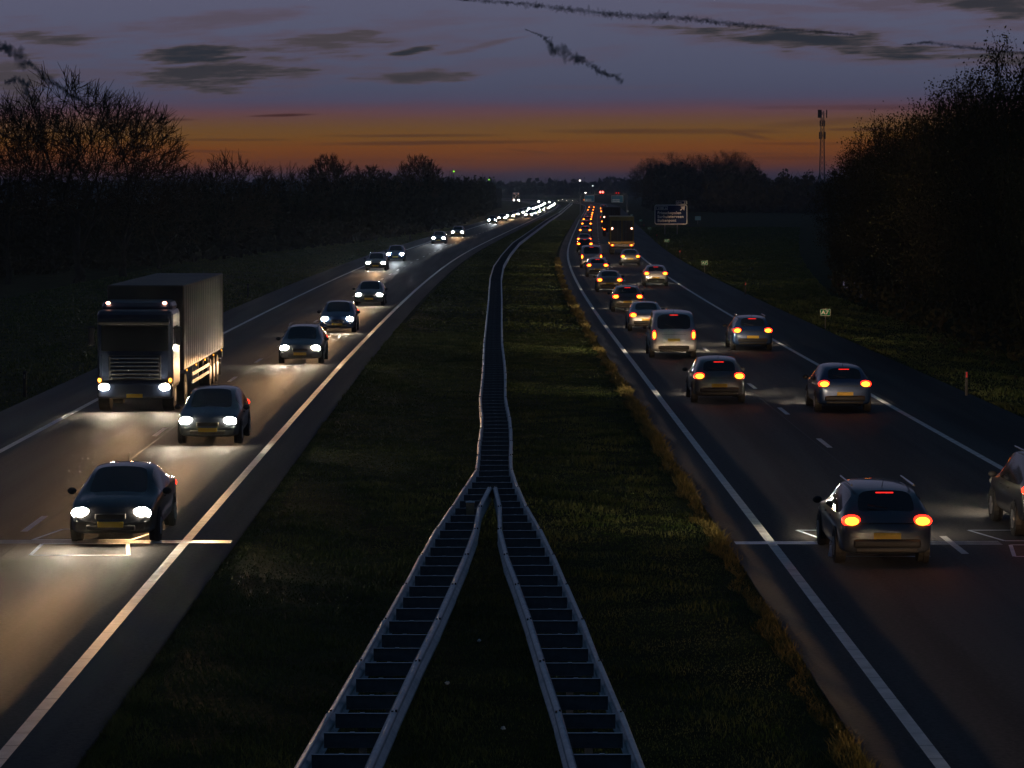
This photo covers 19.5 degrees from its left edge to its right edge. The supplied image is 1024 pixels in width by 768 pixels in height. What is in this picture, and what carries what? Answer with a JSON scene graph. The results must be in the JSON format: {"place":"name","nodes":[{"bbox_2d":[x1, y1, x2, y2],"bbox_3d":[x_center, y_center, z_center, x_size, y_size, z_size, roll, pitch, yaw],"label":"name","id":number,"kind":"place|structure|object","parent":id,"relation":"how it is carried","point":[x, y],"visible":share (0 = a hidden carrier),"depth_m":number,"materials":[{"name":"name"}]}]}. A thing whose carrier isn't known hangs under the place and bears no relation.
{"place":"outdoors","nodes":[
{"label":"outdoors","id":0,"kind":"place"},
{"bbox_2d":[0,227,452,410],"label":"grass","id":1,"kind":"structure","parent":0,"point":[346,255],"depth_m":208.94,"materials":[{"name":"green plant"}]},
{"bbox_2d":[0,199,560,767],"bbox_3d":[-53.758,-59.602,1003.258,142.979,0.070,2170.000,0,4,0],"label":"road","id":2,"kind":"structure","parent":0,"point":[62,607],"depth_m":73.34,"materials":[{"name":"grey asphalt"}]},
{"bbox_2d":[0,529,230,554],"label":"loop marking","id":3,"kind":"object","parent":2,"relation":"on","point":[127,545],"visible":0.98,"depth_m":61.40,"materials":[{"name":"white paint"}]},
{"bbox_2d":[67,453,176,540],"bbox_3d":[-8.188,2.356,63.156,2.175,1.648,4.803,0,4,0],"label":"car","id":4,"kind":"object","parent":2,"relation":"on","point":[125,497],"visible":1,"depth_m":61.65,"materials":[{"name":"black paint"}]},
{"bbox_2d":[88,273,222,409],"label":"lorry","id":5,"kind":"object","parent":2,"relation":"on","point":[157,333],"visible":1,"depth_m":97.30,"materials":[{"name":"metal"}]},
{"bbox_2d":[174,325,177,347],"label":"side window","id":6,"kind":"structure","parent":5,"relation":"in","point":[175,345],"depth_m":97.49,"materials":[{"name":"black glass"}]},
{"bbox_2d":[0,243,422,446],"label":"road seam","id":7,"kind":"object","parent":2,"relation":"on","point":[95,396],"visible":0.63,"depth_m":100.67,"materials":[{"name":"black"}]},
{"bbox_2d":[174,384,250,442],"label":"car","id":8,"kind":"object","parent":2,"relation":"on","point":[218,410],"visible":1,"depth_m":84.94,"materials":[{"name":"paint"}]},
{"bbox_2d":[0,244,453,557],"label":"road seam","id":9,"kind":"object","parent":2,"relation":"on","point":[133,457],"visible":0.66,"depth_m":69.27,"materials":[{"name":"black"}]},
{"bbox_2d":[0,202,535,452],"bbox_3d":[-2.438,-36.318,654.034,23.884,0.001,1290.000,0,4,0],"label":"edge marking","id":10,"kind":"object","parent":2,"relation":"on","point":[44,427],"visible":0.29,"depth_m":99.06,"materials":[{"name":"paint"}]},
{"bbox_2d":[20,217,521,531],"bbox_3d":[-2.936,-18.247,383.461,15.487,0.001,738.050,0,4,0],"label":"lane marking","id":11,"kind":"object","parent":2,"relation":"on","point":[33,524],"visible":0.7,"depth_m":87.62,"materials":[{"name":"paint"}]},
{"bbox_2d":[0,204,557,766],"bbox_3d":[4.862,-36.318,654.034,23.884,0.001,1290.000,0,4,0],"label":"edge marking","id":12,"kind":"object","parent":2,"relation":"on","point":[30,722],"visible":0.91,"depth_m":54.16,"materials":[{"name":"paint"}]},
{"bbox_2d":[276,322,328,362],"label":"car","id":13,"kind":"object","parent":2,"relation":"on","point":[304,341],"visible":1,"depth_m":122.92,"materials":[{"name":"grey paint"}]},
{"bbox_2d":[317,300,359,331],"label":"car","id":14,"kind":"object","parent":2,"relation":"on","point":[339,313],"visible":1,"depth_m":148.74,"materials":[{"name":"blue paint"}]},
{"bbox_2d":[352,280,387,304],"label":"car","id":15,"kind":"object","parent":2,"relation":"on","point":[370,291],"visible":1,"depth_m":181.69,"materials":[{"name":"paint"}]},
{"bbox_2d":[364,252,388,270],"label":"car","id":16,"kind":"object","parent":2,"relation":"on","point":[377,259],"visible":1,"depth_m":255.62,"materials":[{"name":"black metal"}]},
{"bbox_2d":[385,245,406,260],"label":"car","id":17,"kind":"object","parent":2,"relation":"on","point":[396,251],"visible":0.95,"depth_m":286.42,"materials":[{"name":"blue paint"}]},
{"bbox_2d":[430,231,447,243],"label":"car","id":18,"kind":"object","parent":2,"relation":"on","point":[439,236],"visible":1,"depth_m":372.22,"materials":[{"name":"paint"}]},
{"bbox_2d":[450,226,464,236],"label":"car","id":19,"kind":"object","parent":2,"relation":"on","point":[458,230],"visible":0.99,"depth_m":420.19,"materials":[{"name":"black metal"}]},
{"bbox_2d":[487,216,497,223],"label":"car","id":20,"kind":"object","parent":2,"relation":"on","point":[492,219],"visible":1,"depth_m":559.75,"materials":[{"name":"grey paint"}]},
{"bbox_2d":[497,214,506,220],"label":"car","id":21,"kind":"object","parent":2,"relation":"on","point":[502,216],"visible":0.94,"depth_m":599.80,"materials":[{"name":"grey paint"}]},
{"bbox_2d":[506,212,514,218],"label":"car","id":22,"kind":"object","parent":2,"relation":"on","point":[510,215],"visible":0.91,"depth_m":639.56,"materials":[{"name":"black"}]},
{"bbox_2d":[512,210,519,216],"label":"car","id":23,"kind":"object","parent":2,"relation":"on","point":[516,212],"visible":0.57,"depth_m":680.10,"materials":[{"name":"blue paint"}]},
{"bbox_2d":[517,209,524,214],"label":"car","id":24,"kind":"object","parent":2,"relation":"on","point":[521,211],"visible":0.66,"depth_m":719.96,"materials":[{"name":"grey paint"}]},
{"bbox_2d":[525,211,532,217],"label":"car","id":25,"kind":"object","parent":2,"relation":"on","point":[528,213],"visible":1,"depth_m":664.43,"materials":[{"name":"grey paint"}]},
{"bbox_2d":[0,187,1023,767],"bbox_3d":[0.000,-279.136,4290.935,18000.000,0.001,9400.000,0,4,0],"label":"ground","id":26,"kind":"structure","parent":0,"point":[808,249],"depth_m":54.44,"materials":[{"name":"green plant"}]},
{"bbox_2d":[0,90,62,284],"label":"bare tree","id":27,"kind":"object","parent":26,"relation":"on","point":[8,280],"visible":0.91,"depth_m":221.18,"materials":[{"name":"brown plant"}]},
{"bbox_2d":[0,98,90,272],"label":"bare tree","id":28,"kind":"object","parent":26,"relation":"on","point":[43,197],"visible":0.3,"depth_m":248.97,"materials":[{"name":"brown plant"}]},
{"bbox_2d":[0,61,190,282],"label":"bare tree","id":29,"kind":"object","parent":26,"relation":"on","point":[79,269],"visible":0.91,"depth_m":224.78,"materials":[{"name":"brown plant"}]},
{"bbox_2d":[36,87,203,276],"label":"bare tree","id":30,"kind":"object","parent":26,"relation":"on","point":[123,262],"visible":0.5,"depth_m":238.95,"materials":[{"name":"brown plant"}]},
{"bbox_2d":[103,151,215,268],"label":"bare tree","id":31,"kind":"object","parent":26,"relation":"on","point":[176,229],"visible":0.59,"depth_m":261.64,"materials":[{"name":"brown plant"}]},
{"bbox_2d":[155,157,261,258],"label":"bare tree","id":32,"kind":"object","parent":26,"relation":"on","point":[226,180],"visible":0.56,"depth_m":294.87,"materials":[{"name":"brown plant"}]},
{"bbox_2d":[177,149,285,245],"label":"bare tree","id":33,"kind":"object","parent":26,"relation":"on","point":[277,205],"visible":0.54,"depth_m":308.89,"materials":[{"name":"brown plant"}]},
{"bbox_2d":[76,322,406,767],"bbox_3d":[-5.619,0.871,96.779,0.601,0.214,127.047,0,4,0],"label":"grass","id":34,"kind":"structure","parent":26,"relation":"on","point":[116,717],"depth_m":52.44,"materials":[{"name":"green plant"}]},
{"bbox_2d":[0,166,497,277],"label":"undergrowth","id":35,"kind":"object","parent":26,"relation":"on","point":[363,217],"visible":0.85,"depth_m":323.28,"materials":[{"name":"black plant"}]},
{"bbox_2d":[250,162,331,229],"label":"bare tree","id":36,"kind":"object","parent":26,"relation":"on","point":[311,183],"visible":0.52,"depth_m":348.18,"materials":[{"name":"brown plant"}]},
{"bbox_2d":[302,153,359,205],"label":"bare tree","id":37,"kind":"object","parent":26,"relation":"on","point":[340,170],"visible":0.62,"depth_m":403.02,"materials":[{"name":"brown plant"}]},
{"bbox_2d":[344,164,403,203],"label":"bare tree","id":38,"kind":"object","parent":26,"relation":"on","point":[370,172],"visible":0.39,"depth_m":437.58,"materials":[{"name":"brown plant"}]},
{"bbox_2d":[294,456,493,767],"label":"guardrail","id":39,"kind":"object","parent":26,"relation":"on","point":[430,590],"visible":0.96,"depth_m":43.88,"materials":[{"name":"metal"}]},
{"bbox_2d":[0,175,825,197],"bbox_3d":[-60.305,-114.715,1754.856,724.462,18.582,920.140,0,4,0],"label":"distant woods","id":40,"kind":"object","parent":26,"relation":"on","point":[576,187],"visible":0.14,"depth_m":2013.39,"materials":[{"name":"black plant"}]},
{"bbox_2d":[394,153,443,200],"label":"bare tree","id":41,"kind":"object","parent":26,"relation":"on","point":[423,166],"visible":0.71,"depth_m":477.75,"materials":[{"name":"brown plant"}]},
{"bbox_2d":[466,501,474,514],"bbox_3d":[-0.860,2.871,61.546,0.190,0.908,0.125,0,4,0],"label":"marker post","id":42,"kind":"object","parent":26,"relation":"on","point":[469,507],"visible":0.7,"depth_m":61.47,"materials":[{"name":"metal"}]},
{"bbox_2d":[372,220,606,368],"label":"grass","id":43,"kind":"structure","parent":26,"relation":"on","point":[549,236],"depth_m":186.97,"materials":[{"name":"green plant"}]},
{"bbox_2d":[512,192,519,201],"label":"lorry","id":44,"kind":"object","parent":26,"relation":"on","point":[515,196],"visible":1,"depth_m":1250.62,"materials":[{"name":"metal"}]},
{"bbox_2d":[476,204,571,468],"bbox_3d":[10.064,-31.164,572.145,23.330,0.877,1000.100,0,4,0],"label":"guardrail","id":45,"kind":"object","parent":26,"relation":"on","point":[495,440],"visible":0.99,"depth_m":102.95,"materials":[{"name":"metal"}]},
{"bbox_2d":[492,456,644,767],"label":"guardrail","id":46,"kind":"object","parent":26,"relation":"on","point":[542,595],"visible":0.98,"depth_m":44.34,"materials":[{"name":"metal"}]},
{"bbox_2d":[623,154,673,208],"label":"leafy tree","id":47,"kind":"object","parent":26,"relation":"on","point":[643,169],"visible":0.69,"depth_m":856.50,"materials":[{"name":"green plant"}]},
{"bbox_2d":[654,201,686,233],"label":"exit sign","id":48,"kind":"object","parent":26,"relation":"on","point":[664,215],"visible":1,"depth_m":446.28,"materials":[{"name":"blue metal"}]},
{"bbox_2d":[649,150,692,182],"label":"leafy tree","id":49,"kind":"object","parent":26,"relation":"on","point":[671,161],"visible":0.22,"depth_m":876.02,"materials":[{"name":"green plant"}]},
{"bbox_2d":[665,149,724,179],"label":"leafy tree","id":50,"kind":"object","parent":26,"relation":"on","point":[700,162],"visible":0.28,"depth_m":866.61,"materials":[{"name":"green plant"}]},
{"bbox_2d":[702,261,707,272],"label":"kilometre board","id":51,"kind":"object","parent":26,"relation":"on","point":[704,263],"visible":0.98,"depth_m":249.87,"materials":[{"name":"green metal"}]},
{"bbox_2d":[696,149,737,176],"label":"leafy tree","id":52,"kind":"object","parent":26,"relation":"on","point":[722,153],"visible":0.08,"depth_m":886.83,"materials":[{"name":"green plant"}]},
{"bbox_2d":[553,257,883,767],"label":"dry grass","id":53,"kind":"structure","parent":26,"relation":"on","point":[648,431],"depth_m":59.30,"materials":[{"name":"plant"}]},
{"bbox_2d":[713,150,759,183],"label":"leafy tree","id":54,"kind":"object","parent":26,"relation":"on","point":[736,164],"visible":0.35,"depth_m":856.72,"materials":[{"name":"green plant"}]},
{"bbox_2d":[738,159,769,183],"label":"leafy tree","id":55,"kind":"object","parent":26,"relation":"on","point":[751,170],"visible":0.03,"depth_m":877.84,"materials":[{"name":"green plant"}]},
{"bbox_2d":[818,110,826,182],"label":"telecom mast","id":56,"kind":"object","parent":26,"relation":"on","point":[820,113],"visible":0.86,"depth_m":896.79,"materials":[{"name":"metal"}]},
{"bbox_2d":[641,159,1008,213],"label":"undergrowth","id":57,"kind":"object","parent":26,"relation":"on","point":[732,192],"visible":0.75,"depth_m":793.95,"materials":[{"name":"black plant"}]},
{"bbox_2d":[820,309,830,329],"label":"kilometre board","id":58,"kind":"object","parent":26,"relation":"on","point":[825,312],"visible":0.98,"depth_m":153.08,"materials":[{"name":"green metal"}]},
{"bbox_2d":[641,226,1023,416],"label":"grass","id":59,"kind":"structure","parent":26,"relation":"on","point":[799,292],"depth_m":194.19,"materials":[{"name":"green plant"}]},
{"bbox_2d":[802,136,893,294],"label":"leafy tree","id":60,"kind":"object","parent":26,"relation":"on","point":[831,202],"visible":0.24,"depth_m":197.38,"materials":[{"name":"green plant"}]},
{"bbox_2d":[819,110,897,306],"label":"leafy tree","id":61,"kind":"object","parent":26,"relation":"on","point":[850,159],"visible":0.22,"depth_m":181.43,"materials":[{"name":"green plant"}]},
{"bbox_2d":[860,115,897,310],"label":"bare tree","id":62,"kind":"object","parent":26,"relation":"on","point":[876,168],"visible":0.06,"depth_m":175.55,"materials":[{"name":"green plant"}]},
{"bbox_2d":[830,98,952,317],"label":"leafy tree","id":63,"kind":"object","parent":26,"relation":"on","point":[860,204],"visible":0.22,"depth_m":165.66,"materials":[{"name":"green plant"}]},
{"bbox_2d":[840,92,954,313],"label":"leafy tree","id":64,"kind":"object","parent":26,"relation":"on","point":[881,181],"visible":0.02,"depth_m":171.60,"materials":[{"name":"green plant"}]},
{"bbox_2d":[817,39,1023,378],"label":"undergrowth","id":65,"kind":"object","parent":26,"relation":"on","point":[862,281],"visible":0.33,"depth_m":132.73,"materials":[{"name":"green plant"}]},
{"bbox_2d":[853,73,998,332],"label":"leafy tree","id":66,"kind":"object","parent":26,"relation":"on","point":[893,244],"visible":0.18,"depth_m":149.41,"materials":[{"name":"green plant"}]},
{"bbox_2d":[863,58,1023,342],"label":"leafy tree","id":67,"kind":"object","parent":26,"relation":"on","point":[923,227],"visible":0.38,"depth_m":139.07,"materials":[{"name":"green plant"}]},
{"bbox_2d":[887,76,1021,332],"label":"leafy tree","id":68,"kind":"object","parent":26,"relation":"on","point":[943,221],"visible":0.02,"depth_m":148.82,"materials":[{"name":"green plant"}]},
{"bbox_2d":[891,25,1023,357],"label":"leafy tree","id":69,"kind":"object","parent":26,"relation":"on","point":[983,110],"visible":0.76,"depth_m":127.35,"materials":[{"name":"green plant"}]},
{"bbox_2d":[965,371,967,395],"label":"reflector post","id":70,"kind":"object","parent":26,"relation":"on","point":[966,383],"visible":0.83,"depth_m":104.20,"materials":[{"name":"grey"}]},
{"bbox_2d":[917,34,1023,276],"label":"leafy tree","id":71,"kind":"object","parent":26,"relation":"on","point":[1021,104],"visible":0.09,"depth_m":139.26,"materials":[{"name":"green plant"}]},
{"bbox_2d":[0,0,1023,185],"label":"sky","id":72,"kind":"structure","parent":0,"point":[507,91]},
{"bbox_2d":[502,198,1023,767],"bbox_3d":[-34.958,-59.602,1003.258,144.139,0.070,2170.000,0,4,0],"label":"road","id":73,"kind":"structure","parent":0,"point":[938,638],"depth_m":70.07,"materials":[{"name":"grey asphalt"}]},
{"bbox_2d":[575,234,592,244],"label":"car","id":74,"kind":"object","parent":73,"relation":"on","point":[583,236],"visible":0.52,"depth_m":358.38,"materials":[{"name":"grey paint"}]},
{"bbox_2d":[575,238,594,251],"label":"car","id":75,"kind":"object","parent":73,"relation":"on","point":[581,242],"visible":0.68,"depth_m":323.86,"materials":[{"name":"black paint"}]},
{"bbox_2d":[578,225,592,235],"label":"car","id":76,"kind":"object","parent":73,"relation":"on","point":[584,229],"visible":0.92,"depth_m":423.55,"materials":[{"name":"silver paint"}]},
{"bbox_2d":[581,219,591,228],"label":"car","id":77,"kind":"object","parent":73,"relation":"on","point":[586,222],"visible":0.78,"depth_m":491.45,"materials":[{"name":"blue paint"}]},
{"bbox_2d":[582,216,592,222],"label":"car","id":78,"kind":"object","parent":73,"relation":"on","point":[587,218],"visible":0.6,"depth_m":555.38,"materials":[{"name":"grey paint"}]},
{"bbox_2d":[578,245,603,267],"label":"car","id":79,"kind":"object","parent":73,"relation":"on","point":[589,251],"visible":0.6,"depth_m":262.92,"materials":[{"name":"black metal"}]},
{"bbox_2d":[583,257,609,276],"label":"car","id":80,"kind":"object","parent":73,"relation":"on","point":[595,265],"visible":0.88,"depth_m":238.00,"materials":[{"name":"blue paint"}]},
{"bbox_2d":[580,190,627,219],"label":"sign gantry","id":81,"kind":"object","parent":73,"relation":"on","point":[589,197],"visible":0.98,"depth_m":618.73,"materials":[{"name":"grey metal"}]},
{"bbox_2d":[593,270,623,291],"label":"car","id":82,"kind":"object","parent":73,"relation":"on","point":[607,279],"visible":0.94,"depth_m":204.06,"materials":[{"name":"paint"}]},
{"bbox_2d":[601,206,620,235],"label":"lorry","id":83,"kind":"object","parent":73,"relation":"on","point":[607,211],"visible":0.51,"depth_m":424.34,"materials":[{"name":"metal"}]},
{"bbox_2d":[604,210,610,226],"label":"rear door","id":84,"kind":"structure","parent":83,"relation":"in","point":[607,213],"depth_m":424.32,"materials":[{"name":"metal"}]},
{"bbox_2d":[612,210,618,215],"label":"rear door","id":85,"kind":"structure","parent":83,"relation":"in","point":[614,212],"depth_m":424.32,"materials":[{"name":"metal"}]},
{"bbox_2d":[606,216,633,253],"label":"lorry","id":86,"kind":"object","parent":73,"relation":"on","point":[621,232],"visible":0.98,"depth_m":313.62,"materials":[{"name":"metal"}]},
{"bbox_2d":[611,221,621,240],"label":"rear door","id":87,"kind":"structure","parent":86,"relation":"in","point":[616,233],"depth_m":313.64,"materials":[{"name":"metal"}]},
{"bbox_2d":[622,221,632,241],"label":"rear door","id":88,"kind":"structure","parent":86,"relation":"in","point":[627,233],"depth_m":313.56,"materials":[{"name":"metal"}]},
{"bbox_2d":[607,284,643,311],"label":"car","id":89,"kind":"object","parent":73,"relation":"on","point":[624,296],"visible":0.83,"depth_m":172.18,"materials":[{"name":"grey paint"}]},
{"bbox_2d":[618,249,640,265],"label":"car","id":90,"kind":"object","parent":73,"relation":"on","point":[629,255],"visible":1,"depth_m":270.91,"materials":[{"name":"grey paint"}]},
{"bbox_2d":[623,299,663,330],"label":"car","id":91,"kind":"object","parent":73,"relation":"on","point":[638,313],"visible":0.7,"depth_m":149.70,"materials":[{"name":"silver paint"}]},
{"bbox_2d":[640,265,668,285],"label":"car","id":92,"kind":"object","parent":73,"relation":"on","point":[654,273],"visible":1,"depth_m":216.06,"materials":[{"name":"silver paint"}]},
{"bbox_2d":[642,309,695,357],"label":"van","id":93,"kind":"object","parent":73,"relation":"on","point":[671,330],"visible":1,"depth_m":126.21,"materials":[{"name":"silver paint"}]},
{"bbox_2d":[682,355,744,402],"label":"car","id":94,"kind":"object","parent":73,"relation":"on","point":[714,375],"visible":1,"depth_m":100.33,"materials":[{"name":"grey paint"}]},
{"bbox_2d":[723,314,771,349],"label":"car","id":95,"kind":"object","parent":73,"relation":"on","point":[749,330],"visible":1,"depth_m":132.27,"materials":[{"name":"blue paint"}]},
{"bbox_2d":[559,201,950,767],"bbox_3d":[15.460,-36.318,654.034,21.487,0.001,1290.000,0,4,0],"label":"edge marking","id":96,"kind":"object","parent":73,"relation":"on","point":[932,753],"visible":0.92,"depth_m":53.25,"materials":[{"name":"paint"}]},
{"bbox_2d":[597,214,968,553],"bbox_3d":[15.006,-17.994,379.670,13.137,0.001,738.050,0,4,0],"label":"lane marking","id":97,"kind":"object","parent":73,"relation":"on","point":[947,539],"visible":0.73,"depth_m":83.78,"materials":[{"name":"paint"}]},
{"bbox_2d":[589,202,1003,469],"bbox_3d":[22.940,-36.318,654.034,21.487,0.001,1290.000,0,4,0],"label":"edge marking","id":98,"kind":"object","parent":73,"relation":"on","point":[993,463],"visible":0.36,"depth_m":95.62,"materials":[{"name":"paint"}]},
{"bbox_2d":[596,237,1023,611],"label":"road seam","id":99,"kind":"object","parent":73,"relation":"on","point":[858,477],"visible":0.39,"depth_m":61.69,"materials":[{"name":"black"}]},
{"bbox_2d":[634,247,1004,464],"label":"road seam","id":100,"kind":"object","parent":73,"relation":"on","point":[871,391],"visible":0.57,"depth_m":98.86,"materials":[{"name":"black"}]},
{"bbox_2d":[803,362,870,410],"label":"car","id":101,"kind":"object","parent":73,"relation":"on","point":[837,383],"visible":1,"depth_m":96.37,"materials":[{"name":"blue paint"}]},
{"bbox_2d":[813,475,931,562],"bbox_3d":[7.190,2.573,59.675,2.185,1.678,4.842,0,4,0],"label":"car","id":102,"kind":"object","parent":73,"relation":"on","point":[873,515],"visible":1,"depth_m":57.50,"materials":[{"name":"paint"}]},
{"bbox_2d":[735,530,1023,556],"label":"loop marking","id":103,"kind":"object","parent":73,"relation":"on","point":[830,547],"visible":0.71,"depth_m":61.40,"materials":[{"name":"white paint"}]},
{"bbox_2d":[988,445,1023,535],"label":"car","id":104,"kind":"object","parent":73,"relation":"on","point":[1006,492],"visible":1,"depth_m":63.47,"materials":[{"name":"black paint"}]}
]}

